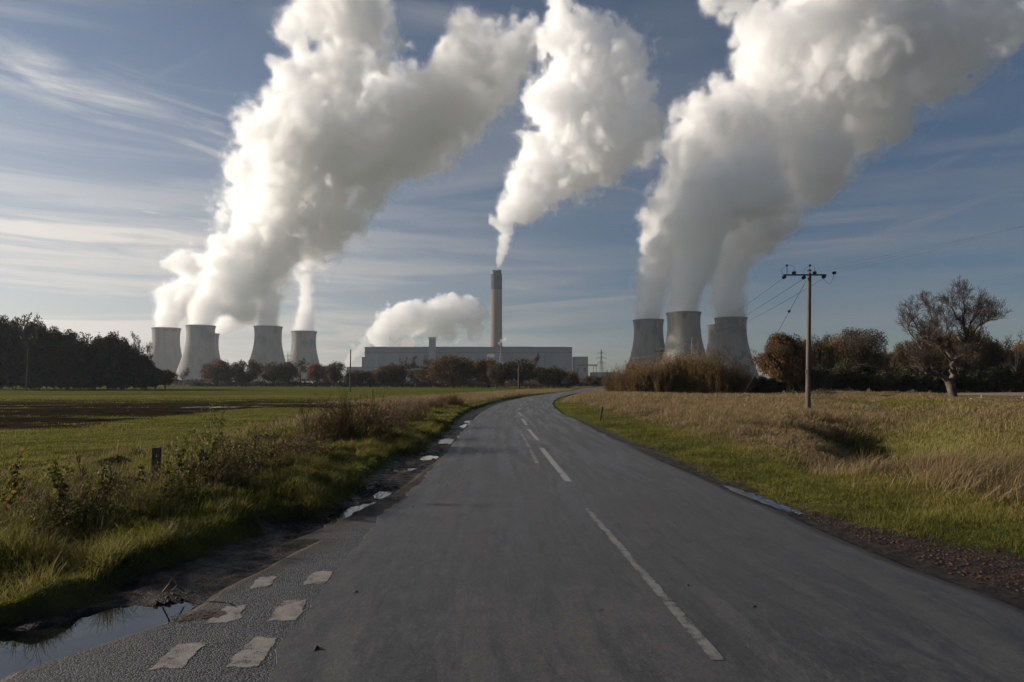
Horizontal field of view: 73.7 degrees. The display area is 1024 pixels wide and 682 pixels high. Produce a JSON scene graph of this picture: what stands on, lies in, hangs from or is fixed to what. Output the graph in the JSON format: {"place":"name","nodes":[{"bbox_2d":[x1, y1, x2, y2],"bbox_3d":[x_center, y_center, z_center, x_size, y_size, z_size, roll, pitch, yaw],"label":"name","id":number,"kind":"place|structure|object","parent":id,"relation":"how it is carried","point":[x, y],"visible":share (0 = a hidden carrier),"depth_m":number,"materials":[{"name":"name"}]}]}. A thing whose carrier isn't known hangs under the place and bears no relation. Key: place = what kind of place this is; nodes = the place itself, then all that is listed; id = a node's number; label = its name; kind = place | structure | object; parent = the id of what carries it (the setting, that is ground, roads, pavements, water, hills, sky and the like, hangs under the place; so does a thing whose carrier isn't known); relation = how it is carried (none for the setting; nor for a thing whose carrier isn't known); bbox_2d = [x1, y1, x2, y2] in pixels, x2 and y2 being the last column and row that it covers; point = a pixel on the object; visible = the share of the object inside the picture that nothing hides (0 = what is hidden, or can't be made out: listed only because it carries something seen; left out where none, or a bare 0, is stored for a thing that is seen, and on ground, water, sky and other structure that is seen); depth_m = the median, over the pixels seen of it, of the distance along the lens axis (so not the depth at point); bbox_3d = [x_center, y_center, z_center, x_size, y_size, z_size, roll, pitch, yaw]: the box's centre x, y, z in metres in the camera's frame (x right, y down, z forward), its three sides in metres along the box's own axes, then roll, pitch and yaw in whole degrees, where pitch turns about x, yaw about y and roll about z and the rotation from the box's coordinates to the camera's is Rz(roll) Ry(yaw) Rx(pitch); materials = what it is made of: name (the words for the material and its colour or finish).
{"place":"outdoors","nodes":[
{"label":"outdoors","id":0,"kind":"place"},
{"bbox_2d":[0,456,442,681],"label":"side road","id":1,"kind":"structure","parent":0,"point":[133,657],"depth_m":4.82,"materials":[{"name":"asphalt"}]},
{"bbox_2d":[148,642,205,669],"bbox_3d":[-2.150,2.029,4.410,0.250,0.002,0.508,0,-4,-4],"label":"road marking","id":2,"kind":"object","parent":1,"relation":"on","point":[187,651],"visible":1,"depth_m":4.39,"materials":[{"name":"white paint"}]},
{"bbox_2d":[206,604,246,623],"bbox_3d":[-2.141,2.079,5.206,0.277,0.003,0.516,0,-4,0],"label":"road marking","id":3,"kind":"object","parent":1,"relation":"on","point":[230,615],"visible":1,"depth_m":5.16,"materials":[{"name":"white paint"}]},
{"bbox_2d":[226,636,275,667],"bbox_3d":[-1.681,2.033,4.468,0.253,0.002,0.572,0,-4,0],"label":"road marking","id":4,"kind":"object","parent":1,"relation":"on","point":[261,645],"visible":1,"depth_m":4.44,"materials":[{"name":"white paint"}]},
{"bbox_2d":[267,599,305,621],"bbox_3d":[-1.726,2.083,5.290,0.265,0.002,0.590,0,-4,-8],"label":"road marking","id":5,"kind":"object","parent":1,"relation":"on","point":[285,611],"visible":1,"depth_m":5.27,"materials":[{"name":"white paint"}]},
{"bbox_2d":[0,400,485,621],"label":"verge grass","id":6,"kind":"structure","parent":0,"point":[263,493],"depth_m":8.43,"materials":[{"name":"plant"}]},
{"bbox_2d":[0,384,1023,630],"bbox_3d":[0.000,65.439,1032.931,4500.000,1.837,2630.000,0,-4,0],"label":"ground","id":7,"kind":"structure","parent":0,"point":[200,578],"depth_m":10.30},
{"bbox_2d":[0,314,15,376],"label":"dark tree","id":8,"kind":"object","parent":7,"relation":"on","point":[5,363],"visible":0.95,"depth_m":174.46,"materials":[{"name":"green plant"}]},
{"bbox_2d":[0,445,28,520],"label":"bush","id":9,"kind":"object","parent":7,"relation":"on","point":[11,483],"visible":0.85,"depth_m":7.53,"materials":[{"name":"green plant"}]},
{"bbox_2d":[5,316,26,389],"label":"dark tree","id":10,"kind":"object","parent":7,"relation":"on","point":[14,326],"visible":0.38,"depth_m":180.03,"materials":[{"name":"green plant"}]},
{"bbox_2d":[3,365,29,389],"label":"understory bush","id":11,"kind":"object","parent":7,"relation":"on","point":[13,380],"visible":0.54,"depth_m":172.38,"materials":[{"name":"green plant"}]},
{"bbox_2d":[10,310,39,369],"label":"dark tree","id":12,"kind":"object","parent":7,"relation":"on","point":[21,360],"visible":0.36,"depth_m":178.82,"materials":[{"name":"green plant"}]},
{"bbox_2d":[18,370,48,389],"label":"understory bush","id":13,"kind":"object","parent":7,"relation":"on","point":[35,380],"visible":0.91,"depth_m":169.13,"materials":[{"name":"green plant"}]},
{"bbox_2d":[24,318,51,389],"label":"dark tree","id":14,"kind":"object","parent":7,"relation":"on","point":[36,354],"visible":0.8,"depth_m":176.50,"materials":[{"name":"green plant"}]},
{"bbox_2d":[0,490,83,546],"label":"bramble bush","id":15,"kind":"object","parent":7,"relation":"on","point":[30,515],"visible":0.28,"depth_m":6.98,"materials":[{"name":"green plant"}]},
{"bbox_2d":[40,326,67,389],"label":"dark tree","id":16,"kind":"object","parent":7,"relation":"on","point":[55,334],"visible":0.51,"depth_m":176.65,"materials":[{"name":"green plant"}]},
{"bbox_2d":[43,452,76,509],"bbox_3d":[-5.117,1.743,7.673,0.290,1.003,0.310,-1,-4,18],"label":"leafy sapling","id":17,"kind":"object","parent":7,"relation":"on","point":[57,487],"visible":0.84,"depth_m":7.66,"materials":[{"name":"green plant"}]},
{"bbox_2d":[14,493,107,534],"bbox_3d":[-4.931,1.928,7.435,1.103,0.519,0.983,1,-4,-15],"label":"bramble bush","id":18,"kind":"object","parent":7,"relation":"on","point":[72,508],"visible":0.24,"depth_m":7.42,"materials":[{"name":"green plant"}]},
{"bbox_2d":[51,329,81,389],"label":"dark tree","id":19,"kind":"object","parent":7,"relation":"on","point":[62,363],"visible":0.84,"depth_m":175.21,"materials":[{"name":"green plant"}]},
{"bbox_2d":[68,331,92,389],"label":"dark tree","id":20,"kind":"object","parent":7,"relation":"on","point":[80,348],"visible":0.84,"depth_m":176.36,"materials":[{"name":"green plant"}]},
{"bbox_2d":[74,369,104,389],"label":"understory bush","id":21,"kind":"object","parent":7,"relation":"on","point":[87,379],"visible":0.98,"depth_m":169.08,"materials":[{"name":"green plant"}]},
{"bbox_2d":[80,332,101,389],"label":"dark tree","id":22,"kind":"object","parent":7,"relation":"on","point":[89,358],"visible":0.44,"depth_m":177.37,"materials":[{"name":"green plant"}]},
{"bbox_2d":[51,478,139,533],"bbox_3d":[-4.751,1.898,7.816,1.237,0.630,1.230,-2,-4,27],"label":"bramble bush","id":23,"kind":"object","parent":7,"relation":"on","point":[106,502],"visible":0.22,"depth_m":7.75,"materials":[{"name":"green plant"}]},
{"bbox_2d":[0,602,194,679],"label":"puddle","id":24,"kind":"object","parent":7,"relation":"on","point":[21,650],"visible":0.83,"depth_m":4.89,"materials":[{"name":"black liquid"}]},
{"bbox_2d":[92,461,113,505],"bbox_3d":[-4.894,1.844,8.144,0.239,0.828,0.256,2,-4,-34],"label":"leafy sapling","id":25,"kind":"object","parent":7,"relation":"on","point":[102,475],"visible":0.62,"depth_m":8.14,"materials":[{"name":"green plant"}]},
{"bbox_2d":[94,331,124,389],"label":"dark tree","id":26,"kind":"object","parent":7,"relation":"on","point":[108,349],"visible":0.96,"depth_m":174.07,"materials":[{"name":"green plant"}]},
{"bbox_2d":[94,372,125,389],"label":"understory bush","id":27,"kind":"object","parent":7,"relation":"on","point":[109,381],"visible":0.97,"depth_m":170.75,"materials":[{"name":"green plant"}]},
{"bbox_2d":[119,345,145,389],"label":"dark tree","id":28,"kind":"object","parent":7,"relation":"on","point":[135,361],"visible":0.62,"depth_m":179.97,"materials":[{"name":"green plant"}]},
{"bbox_2d":[126,370,161,389],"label":"understory bush","id":29,"kind":"object","parent":7,"relation":"on","point":[140,380],"visible":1,"depth_m":174.26,"materials":[{"name":"green plant"}]},
{"bbox_2d":[0,443,289,544],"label":"dead weeds","id":30,"kind":"object","parent":7,"relation":"on","point":[69,501],"visible":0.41,"depth_m":8.01,"materials":[{"name":"plant"}]},
{"bbox_2d":[149,327,181,378],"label":"cooling tower","id":31,"kind":"structure","parent":7,"relation":"on","point":[166,349],"depth_m":1350.30,"materials":[{"name":"concrete"}]},
{"bbox_2d":[128,471,214,507],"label":"bramble bush","id":32,"kind":"object","parent":7,"relation":"on","point":[180,488],"visible":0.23,"depth_m":8.75,"materials":[{"name":"green plant"}]},
{"bbox_2d":[162,435,187,482],"bbox_3d":[-4.645,1.826,9.393,0.276,1.038,0.357,-3,-5,43],"label":"leafy sapling","id":33,"kind":"object","parent":7,"relation":"on","point":[178,462],"visible":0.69,"depth_m":9.44,"materials":[{"name":"green plant"}]},
{"bbox_2d":[141,433,228,488],"bbox_3d":[-4.595,1.827,9.776,1.390,1.082,1.382,2,-4,-25],"label":"bramble bush","id":34,"kind":"object","parent":7,"relation":"on","point":[195,469],"visible":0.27,"depth_m":9.70,"materials":[{"name":"green plant"}]},
{"bbox_2d":[175,325,217,381],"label":"cooling tower","id":35,"kind":"structure","parent":7,"relation":"on","point":[199,351],"depth_m":1290.17,"materials":[{"name":"concrete"}]},
{"bbox_2d":[0,395,408,487],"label":"field grass","id":36,"kind":"structure","parent":7,"relation":"on","point":[108,445],"depth_m":24.74,"materials":[{"name":"plant"}]},
{"bbox_2d":[199,357,231,386],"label":"oak tree","id":37,"kind":"object","parent":7,"relation":"on","point":[219,370],"visible":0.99,"depth_m":317.22,"materials":[{"name":"brown plant"}]},
{"bbox_2d":[162,400,274,472],"bbox_3d":[-4.584,1.696,10.807,1.620,1.524,1.746,-1,-4,17],"label":"bramble bush","id":38,"kind":"object","parent":7,"relation":"on","point":[205,440],"visible":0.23,"depth_m":10.71,"materials":[{"name":"green plant"}]},
{"bbox_2d":[187,436,264,489],"bbox_3d":[-4.020,1.859,9.752,1.141,0.997,1.103,-3,-4,37],"label":"bramble bush","id":39,"kind":"object","parent":7,"relation":"on","point":[230,475],"visible":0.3,"depth_m":9.71,"materials":[{"name":"green plant"}]},
{"bbox_2d":[229,359,263,386],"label":"round tree","id":40,"kind":"object","parent":7,"relation":"on","point":[239,374],"visible":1,"depth_m":320.39,"materials":[{"name":"green plant"}]},
{"bbox_2d":[219,434,281,478],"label":"bramble bush","id":41,"kind":"object","parent":7,"relation":"on","point":[253,453],"visible":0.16,"depth_m":10.52,"materials":[{"name":"green plant"}]},
{"bbox_2d":[209,406,300,466],"bbox_3d":[-4.423,1.818,11.736,1.542,1.374,1.632,1,-4,-17],"label":"bramble bush","id":42,"kind":"object","parent":7,"relation":"on","point":[277,451],"visible":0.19,"depth_m":11.84,"materials":[{"name":"green plant"}]},
{"bbox_2d":[245,325,290,382],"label":"cooling tower","id":43,"kind":"structure","parent":7,"relation":"on","point":[267,347],"depth_m":1310.64,"materials":[{"name":"concrete"}]},
{"bbox_2d":[189,381,360,386],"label":"hedgerow","id":44,"kind":"object","parent":7,"relation":"on","point":[256,384],"visible":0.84,"depth_m":326.32,"materials":[{"name":"green plant"}]},
{"bbox_2d":[90,422,461,604],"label":"mud clods","id":45,"kind":"object","parent":7,"relation":"on","point":[280,526],"visible":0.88,"depth_m":8.78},
{"bbox_2d":[262,361,289,386],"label":"round tree","id":46,"kind":"object","parent":7,"relation":"on","point":[273,373],"visible":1,"depth_m":315.86,"materials":[{"name":"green plant"}]},
{"bbox_2d":[240,422,325,461],"bbox_3d":[-4.205,2.018,12.727,1.630,1.065,1.569,-2,-4,34],"label":"bramble bush","id":47,"kind":"object","parent":7,"relation":"on","point":[285,443],"visible":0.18,"depth_m":12.84,"materials":[{"name":"green plant"}]},
{"bbox_2d":[1,388,572,497],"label":"dry grass","id":48,"kind":"structure","parent":7,"relation":"on","point":[477,396],"depth_m":60.23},
{"bbox_2d":[288,330,319,382],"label":"cooling tower","id":49,"kind":"structure","parent":7,"relation":"on","point":[303,343],"depth_m":1437.05,"materials":[{"name":"concrete"}]},
{"bbox_2d":[278,416,338,462],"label":"bramble bush","id":50,"kind":"object","parent":7,"relation":"on","point":[313,444],"visible":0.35,"depth_m":14.34,"materials":[{"name":"green plant"}]},
{"bbox_2d":[304,363,326,386],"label":"tree","id":51,"kind":"object","parent":7,"relation":"on","point":[317,373],"visible":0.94,"depth_m":298.82,"materials":[{"name":"brown plant"}]},
{"bbox_2d":[289,402,362,445],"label":"brown bush","id":52,"kind":"object","parent":7,"relation":"on","point":[333,431],"visible":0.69,"depth_m":17.28,"materials":[{"name":"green plant"}]},
{"bbox_2d":[323,361,346,386],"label":"round tree","id":53,"kind":"object","parent":7,"relation":"on","point":[335,375],"visible":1,"depth_m":287.29,"materials":[{"name":"green plant"}]},
{"bbox_2d":[316,502,375,527],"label":"puddle","id":54,"kind":"object","parent":7,"relation":"on","point":[342,514],"visible":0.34,"depth_m":9.39,"materials":[{"name":"black liquid"}]},
{"bbox_2d":[304,378,406,441],"bbox_3d":[-4.215,1.942,18.326,2.799,1.899,2.419,1,-4,-18],"label":"brown bush","id":55,"kind":"object","parent":7,"relation":"on","point":[361,418],"visible":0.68,"depth_m":18.07,"materials":[{"name":"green plant"}]},
{"bbox_2d":[162,378,584,385],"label":"hedgerow","id":56,"kind":"object","parent":7,"relation":"on","point":[177,382],"visible":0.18,"depth_m":461.31,"materials":[{"name":"green plant"}]},
{"bbox_2d":[351,393,413,429],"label":"brown bush","id":57,"kind":"object","parent":7,"relation":"on","point":[405,416],"visible":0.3,"depth_m":21.55,"materials":[{"name":"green plant"}]},
{"bbox_2d":[370,363,395,386],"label":"oak tree","id":58,"kind":"object","parent":7,"relation":"on","point":[382,375],"visible":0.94,"depth_m":286.86,"materials":[{"name":"brown plant"}]},
{"bbox_2d":[376,391,432,420],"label":"brown bush","id":59,"kind":"object","parent":7,"relation":"on","point":[413,411],"visible":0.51,"depth_m":27.10,"materials":[{"name":"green plant"}]},
{"bbox_2d":[423,350,474,387],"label":"oak tree","id":60,"kind":"object","parent":7,"relation":"on","point":[457,369],"visible":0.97,"depth_m":240.82,"materials":[{"name":"brown plant"}]},
{"bbox_2d":[358,382,575,387],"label":"hedgerow","id":61,"kind":"object","parent":7,"relation":"on","point":[440,385],"visible":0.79,"depth_m":269.47,"materials":[{"name":"green plant"}]},
{"bbox_2d":[364,347,571,383],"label":"boiler hall","id":62,"kind":"structure","parent":7,"relation":"on","point":[560,357],"depth_m":1440.84,"materials":[{"name":"metal"}]},
{"bbox_2d":[469,357,507,387],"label":"oak tree","id":63,"kind":"object","parent":7,"relation":"on","point":[480,369],"visible":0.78,"depth_m":233.76,"materials":[{"name":"brown plant"}]},
{"bbox_2d":[490,270,501,346],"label":"chimney","id":64,"kind":"object","parent":7,"relation":"on","point":[496,310],"visible":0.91,"depth_m":1544.89,"materials":[{"name":"concrete"}]},
{"bbox_2d":[499,358,536,387],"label":"round tree","id":65,"kind":"object","parent":7,"relation":"on","point":[527,373],"visible":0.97,"depth_m":232.90,"materials":[{"name":"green plant"}]},
{"bbox_2d":[611,361,641,391],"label":"willow bush","id":66,"kind":"object","parent":7,"relation":"on","point":[621,384],"visible":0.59,"depth_m":96.28,"materials":[{"name":"brown plant"}]},
{"bbox_2d":[562,388,725,402],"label":"dry grass","id":67,"kind":"structure","parent":7,"relation":"on","point":[581,397],"depth_m":68.15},
{"bbox_2d":[625,355,663,391],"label":"willow bush","id":68,"kind":"object","parent":7,"relation":"on","point":[635,386],"visible":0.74,"depth_m":94.01,"materials":[{"name":"brown plant"}]},
{"bbox_2d":[627,319,664,367],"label":"cooling tower","id":69,"kind":"structure","parent":7,"relation":"on","point":[648,339],"depth_m":1172.81,"materials":[{"name":"concrete"}]},
{"bbox_2d":[638,350,679,392],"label":"willow bush","id":70,"kind":"object","parent":7,"relation":"on","point":[662,375],"visible":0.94,"depth_m":92.83,"materials":[{"name":"brown plant"}]},
{"bbox_2d":[657,348,703,392],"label":"willow bush","id":71,"kind":"object","parent":7,"relation":"on","point":[681,370],"visible":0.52,"depth_m":93.70,"materials":[{"name":"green plant"}]},
{"bbox_2d":[661,311,706,364],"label":"cooling tower","id":72,"kind":"structure","parent":7,"relation":"on","point":[683,327],"depth_m":1048.53,"materials":[{"name":"concrete"}]},
{"bbox_2d":[676,348,730,392],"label":"willow bush","id":73,"kind":"object","parent":7,"relation":"on","point":[696,388],"visible":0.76,"depth_m":92.03,"materials":[{"name":"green plant"}]},
{"bbox_2d":[693,354,739,392],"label":"willow bush","id":74,"kind":"object","parent":7,"relation":"on","point":[718,378],"visible":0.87,"depth_m":90.61,"materials":[{"name":"brown plant"}]},
{"bbox_2d":[711,316,758,378],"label":"cooling tower","id":75,"kind":"structure","parent":7,"relation":"on","point":[736,339],"depth_m":1134.48,"materials":[{"name":"concrete"}]},
{"bbox_2d":[718,355,760,392],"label":"willow bush","id":76,"kind":"object","parent":7,"relation":"on","point":[742,380],"visible":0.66,"depth_m":91.58,"materials":[{"name":"brown plant"}]},
{"bbox_2d":[721,485,803,514],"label":"puddle","id":77,"kind":"object","parent":7,"relation":"on","point":[760,499],"visible":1,"depth_m":10.49,"materials":[{"name":"black liquid"}]},
{"bbox_2d":[753,332,817,391],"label":"oak tree","id":78,"kind":"object","parent":7,"relation":"on","point":[784,359],"visible":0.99,"depth_m":106.07,"materials":[{"name":"brown plant"}]},
{"bbox_2d":[558,401,1023,558],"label":"verge grass","id":79,"kind":"structure","parent":7,"relation":"on","point":[588,412],"depth_m":10.92,"materials":[{"name":"plant"}]},
{"bbox_2d":[582,390,1023,509],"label":"dry grass","id":80,"kind":"structure","parent":7,"relation":"on","point":[739,412],"depth_m":29.27,"materials":[{"name":"plant"}]},
{"bbox_2d":[781,264,835,408],"bbox_3d":[16.587,0.192,37.924,3.032,8.982,0.540,0,-4,5],"label":"power pole","id":81,"kind":"object","parent":7,"relation":"on","point":[808,368],"visible":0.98,"depth_m":38.00,"materials":[{"name":"brown wood"}]},
{"bbox_2d":[803,335,831,382],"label":"tree","id":82,"kind":"object","parent":7,"relation":"on","point":[818,348],"visible":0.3,"depth_m":119.67,"materials":[{"name":"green plant"}]},
{"bbox_2d":[626,438,1023,591],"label":"mud clods","id":83,"kind":"object","parent":7,"relation":"on","point":[950,564],"visible":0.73,"depth_m":7.77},
{"bbox_2d":[814,363,848,390],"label":"holly bush","id":84,"kind":"object","parent":7,"relation":"on","point":[837,378],"visible":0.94,"depth_m":110.90,"materials":[{"name":"green plant"}]},
{"bbox_2d":[822,333,854,368],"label":"tree","id":85,"kind":"object","parent":7,"relation":"on","point":[833,355],"visible":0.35,"depth_m":119.64,"materials":[{"name":"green plant"}]},
{"bbox_2d":[825,362,865,390],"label":"holly bush","id":86,"kind":"object","parent":7,"relation":"on","point":[852,375],"visible":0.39,"depth_m":112.16,"materials":[{"name":"green plant"}]},
{"bbox_2d":[834,325,889,371],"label":"tawny tree","id":87,"kind":"object","parent":7,"relation":"on","point":[863,354],"visible":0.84,"depth_m":116.89,"materials":[{"name":"brown plant"}]},
{"bbox_2d":[845,363,885,391],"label":"holly bush","id":88,"kind":"object","parent":7,"relation":"on","point":[867,372],"visible":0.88,"depth_m":111.14,"materials":[{"name":"green plant"}]},
{"bbox_2d":[754,437,1023,507],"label":"tall grass","id":89,"kind":"structure","parent":7,"relation":"on","point":[938,464],"depth_m":11.28,"materials":[{"name":"beige plant"}]},
{"bbox_2d":[872,370,905,391],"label":"holly bush","id":90,"kind":"object","parent":7,"relation":"on","point":[891,384],"visible":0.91,"depth_m":109.23,"materials":[{"name":"green plant"}]},
{"bbox_2d":[890,339,913,391],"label":"tree","id":91,"kind":"object","parent":7,"relation":"on","point":[902,363],"visible":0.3,"depth_m":125.64,"materials":[{"name":"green plant"}]},
{"bbox_2d":[801,392,1023,470],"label":"bank grass","id":92,"kind":"structure","parent":7,"relation":"on","point":[915,401],"depth_m":26.93,"materials":[{"name":"plant"}]},
{"bbox_2d":[901,363,943,392],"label":"holly bush","id":93,"kind":"object","parent":7,"relation":"on","point":[911,376],"visible":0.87,"depth_m":109.91,"materials":[{"name":"green plant"}]},
{"bbox_2d":[894,273,1012,396],"bbox_3d":[35.840,-0.235,55.043,9.826,10.452,5.282,0,-4,0],"label":"bare oak","id":94,"kind":"object","parent":7,"relation":"on","point":[923,357],"visible":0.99,"depth_m":54.84,"materials":[{"name":"plant"}]},
{"bbox_2d":[939,359,976,392],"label":"holly bush","id":95,"kind":"object","parent":7,"relation":"on","point":[959,386],"visible":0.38,"depth_m":110.76,"materials":[{"name":"green plant"}]},
{"bbox_2d":[951,330,988,372],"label":"tree","id":96,"kind":"object","parent":7,"relation":"on","point":[978,342],"visible":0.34,"depth_m":121.97,"materials":[{"name":"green plant"}]},
{"bbox_2d":[961,370,1002,392],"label":"holly bush","id":97,"kind":"object","parent":7,"relation":"on","point":[987,382],"visible":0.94,"depth_m":109.08,"materials":[{"name":"green plant"}]},
{"bbox_2d":[973,326,1003,377],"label":"tree","id":98,"kind":"object","parent":7,"relation":"on","point":[990,345],"visible":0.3,"depth_m":128.31,"materials":[{"name":"beige plant"}]},
{"bbox_2d":[973,362,1014,391],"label":"holly bush","id":99,"kind":"object","parent":7,"relation":"on","point":[1001,374],"visible":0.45,"depth_m":110.72,"materials":[{"name":"green plant"}]},
{"bbox_2d":[995,340,1023,391],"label":"tree","id":100,"kind":"object","parent":7,"relation":"on","point":[1013,359],"visible":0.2,"depth_m":139.72,"materials":[{"name":"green plant"}]},
{"bbox_2d":[0,0,1023,382],"label":"sky","id":101,"kind":"structure","parent":0,"point":[357,174],"materials":[{"name":"blue"}]},
{"bbox_2d":[268,386,1023,681],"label":"road","id":102,"kind":"structure","parent":0,"point":[499,557],"depth_m":5.66,"materials":[{"name":"asphalt"}]},
{"bbox_2d":[584,508,723,659],"bbox_3d":[1.156,2.139,6.822,0.092,0.004,5.172,0,-4,-3],"label":"road marking","id":103,"kind":"object","parent":102,"relation":"on","point":[708,647],"visible":1,"depth_m":5.42,"materials":[{"name":"white paint"}]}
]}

